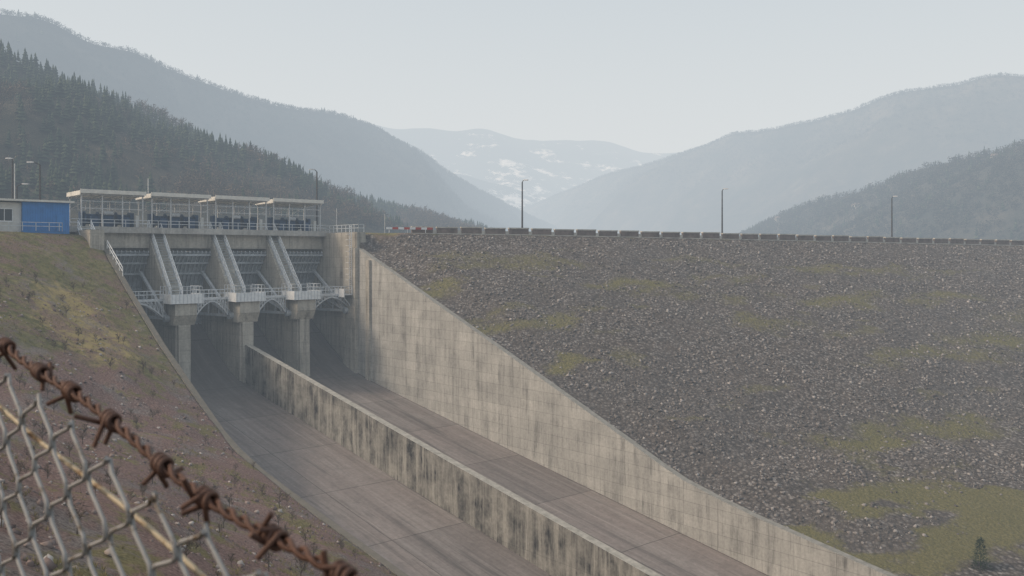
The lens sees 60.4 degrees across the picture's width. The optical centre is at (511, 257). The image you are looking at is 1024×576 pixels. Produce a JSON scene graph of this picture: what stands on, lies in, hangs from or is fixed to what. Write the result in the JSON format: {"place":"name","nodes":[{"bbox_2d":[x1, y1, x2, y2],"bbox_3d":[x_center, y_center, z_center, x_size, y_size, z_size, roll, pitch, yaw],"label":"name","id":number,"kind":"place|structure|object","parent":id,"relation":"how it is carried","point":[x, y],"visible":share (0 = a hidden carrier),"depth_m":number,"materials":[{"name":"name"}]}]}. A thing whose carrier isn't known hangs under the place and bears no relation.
{"place":"outdoors","nodes":[
{"label":"outdoors","id":0,"kind":"place"},
{"bbox_2d":[0,59,442,232],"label":"wooded hillside","id":1,"kind":"structure","parent":0,"point":[8,120],"depth_m":267.25,"materials":[{"name":"green plant"}]},
{"bbox_2d":[0,39,487,232],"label":"pine forest","id":2,"kind":"object","parent":1,"relation":"on","point":[45,82],"visible":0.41,"depth_m":295.22,"materials":[{"name":"green plant"}]},
{"bbox_2d":[0,78,490,232],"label":"bare tree woodland","id":3,"kind":"object","parent":1,"relation":"on","point":[429,217],"visible":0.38,"depth_m":312.77,"materials":[{"name":"plant"}]},
{"bbox_2d":[0,14,554,231],"bbox_3d":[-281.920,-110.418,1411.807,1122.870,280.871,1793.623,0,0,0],"label":"mountain","id":4,"kind":"structure","parent":0,"point":[344,165],"depth_m":1102.39,"materials":[{"name":"green plant"}]},
{"bbox_2d":[0,8,556,231],"bbox_3d":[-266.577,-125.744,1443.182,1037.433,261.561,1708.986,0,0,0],"label":"mountain woods","id":5,"kind":"object","parent":4,"relation":"on","point":[337,115],"visible":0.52,"depth_m":1163.48,"materials":[{"name":"green plant"}]},
{"bbox_2d":[447,172,546,210],"bbox_3d":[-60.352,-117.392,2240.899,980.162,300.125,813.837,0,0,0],"label":"distant snowy foothill","id":6,"kind":"structure","parent":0,"point":[512,196],"depth_m":2356.43,"materials":[{"name":"white snow"}]},
{"bbox_2d":[0,231,1023,575],"bbox_3d":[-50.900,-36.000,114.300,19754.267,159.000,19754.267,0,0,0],"label":"ground terrain","id":7,"kind":"structure","parent":0,"point":[974,515],"depth_m":106.63,"materials":[{"name":"grey gravel"}]},
{"bbox_2d":[5,158,13,198],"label":"street lamp","id":8,"kind":"object","parent":7,"relation":"on","point":[12,177],"visible":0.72,"depth_m":122.92,"materials":[{"name":"metal"}]},
{"bbox_2d":[0,202,20,231],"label":"rendered walls","id":9,"kind":"structure","parent":7,"relation":"on","point":[15,207],"depth_m":114.73,"materials":[{"name":"white paint"}]},
{"bbox_2d":[0,208,64,231],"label":"windows and door","id":10,"kind":"structure","parent":9,"relation":"attached to","point":[6,214],"depth_m":114.46,"materials":[{"name":"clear glass"}]},
{"bbox_2d":[16,183,28,198],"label":"street lamp","id":11,"kind":"object","parent":7,"relation":"on","point":[17,189],"visible":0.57,"depth_m":129.56,"materials":[{"name":"metal"}]},
{"bbox_2d":[0,221,62,230],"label":"yard railing","id":12,"kind":"object","parent":7,"relation":"on","point":[49,226],"visible":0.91,"depth_m":114.95,"materials":[{"name":"metal"}]},
{"bbox_2d":[27,161,40,199],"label":"street lamp","id":13,"kind":"object","parent":7,"relation":"on","point":[39,178],"visible":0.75,"depth_m":123.38,"materials":[{"name":"metal"}]},
{"bbox_2d":[17,201,68,233],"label":"clad walls","id":14,"kind":"structure","parent":7,"relation":"on","point":[31,212],"depth_m":116.62,"materials":[{"name":"blue metal"}]},
{"bbox_2d":[0,198,74,203],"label":"roof","id":15,"kind":"structure","parent":14,"relation":"on","point":[25,200],"depth_m":115.45,"materials":[{"name":"grey metal"}]},
{"bbox_2d":[0,373,268,575],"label":"chain link fence","id":16,"kind":"object","parent":7,"relation":"on","point":[173,546],"visible":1,"depth_m":0.82,"materials":[{"name":"metal"}]},
{"bbox_2d":[0,337,357,575],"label":"barbed wire","id":17,"kind":"object","parent":16,"relation":"attached to","point":[273,537],"visible":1,"depth_m":0.72,"materials":[{"name":"brown metal"}]},
{"bbox_2d":[0,268,357,575],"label":"dry shrubs","id":18,"kind":"object","parent":7,"relation":"on","point":[142,489],"visible":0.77,"depth_m":59.69,"materials":[{"name":"plant"}]},
{"bbox_2d":[0,231,373,575],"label":"grass tufts","id":19,"kind":"object","parent":7,"relation":"on","point":[116,492],"visible":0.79,"depth_m":72.62,"materials":[{"name":"green plant"}]},
{"bbox_2d":[0,269,390,575],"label":"scattered stones","id":20,"kind":"object","parent":7,"relation":"on","point":[49,563],"visible":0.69,"depth_m":64.98,"materials":[{"name":"grey stone"}]},
{"bbox_2d":[14,164,384,232],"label":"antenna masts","id":21,"kind":"object","parent":7,"relation":"on","point":[148,193],"visible":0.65,"depth_m":133.82},
{"bbox_2d":[386,227,432,232],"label":"red white barrier","id":22,"kind":"object","parent":7,"relation":"on","point":[416,228],"visible":1,"depth_m":142.49,"materials":[{"name":"metal"}]},
{"bbox_2d":[67,189,896,575],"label":"dam spillway","id":23,"kind":"object","parent":7,"relation":"on","point":[345,385],"visible":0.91,"depth_m":109.41,"materials":[{"name":"concrete"}]},
{"bbox_2d":[309,169,317,230],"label":"street lamp","id":24,"kind":"object","parent":23,"relation":"on","point":[316,197],"visible":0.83,"depth_m":150.16,"materials":[{"name":"metal"}]},
{"bbox_2d":[521,179,527,227],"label":"street lamp","id":25,"kind":"object","parent":7,"relation":"on","point":[522,205],"visible":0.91,"depth_m":151.12,"materials":[{"name":"metal"}]},
{"bbox_2d":[367,234,1023,551],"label":"rockfill","id":26,"kind":"object","parent":7,"relation":"on","point":[818,511],"visible":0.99,"depth_m":122.42,"materials":[{"name":"stone"}]},
{"bbox_2d":[410,226,1023,245],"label":"crest parapet","id":27,"kind":"structure","parent":7,"relation":"on","point":[636,234],"depth_m":162.06,"materials":[{"name":"grey concrete"}]},
{"bbox_2d":[424,250,1020,574],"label":"moss and grass tufts","id":28,"kind":"object","parent":7,"relation":"on","point":[830,433],"visible":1,"depth_m":112.01,"materials":[{"name":"green plant"}]},
{"bbox_2d":[721,188,727,232],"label":"street lamp","id":29,"kind":"object","parent":7,"relation":"on","point":[722,212],"visible":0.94,"depth_m":164.56,"materials":[{"name":"metal"}]},
{"bbox_2d":[891,196,897,236],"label":"street lamp","id":30,"kind":"object","parent":7,"relation":"on","point":[892,217],"visible":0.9,"depth_m":178.03,"materials":[{"name":"metal"}]},
{"bbox_2d":[970,537,993,570],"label":"young pine tree","id":31,"kind":"object","parent":7,"relation":"on","point":[980,540],"visible":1,"depth_m":76.84,"materials":[{"name":"green plant"}]},
{"bbox_2d":[0,0,1023,152],"label":"sky","id":32,"kind":"structure","parent":0,"point":[646,76],"materials":[{"name":"grey"}]},
{"bbox_2d":[375,125,687,197],"bbox_3d":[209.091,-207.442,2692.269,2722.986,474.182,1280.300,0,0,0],"label":"distant snowy mountain","id":33,"kind":"structure","parent":0,"point":[547,169],"depth_m":2844.20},
{"bbox_2d":[524,75,1023,235],"bbox_3d":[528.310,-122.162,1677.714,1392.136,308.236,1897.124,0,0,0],"label":"mountain","id":34,"kind":"structure","parent":0,"point":[756,196],"depth_m":1460.88,"materials":[{"name":"grey"}]},
{"bbox_2d":[525,72,1023,222],"bbox_3d":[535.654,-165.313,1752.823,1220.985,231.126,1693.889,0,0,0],"label":"mountain woods","id":35,"kind":"object","parent":34,"relation":"on","point":[737,133],"visible":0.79,"depth_m":1564.20,"materials":[{"name":"green plant"}]},
{"bbox_2d":[767,146,1023,241],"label":"wooded hillside","id":36,"kind":"structure","parent":0,"point":[1008,215],"depth_m":572.28,"materials":[{"name":"green plant"}]},
{"bbox_2d":[739,139,1023,239],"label":"hillside woods","id":37,"kind":"object","parent":36,"relation":"on","point":[943,195],"visible":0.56,"depth_m":624.99,"materials":[{"name":"green plant"}]},
{"bbox_2d":[775,153,999,229],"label":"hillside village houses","id":38,"kind":"structure","parent":36,"relation":"on","point":[776,217],"depth_m":706.17,"materials":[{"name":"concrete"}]}
]}

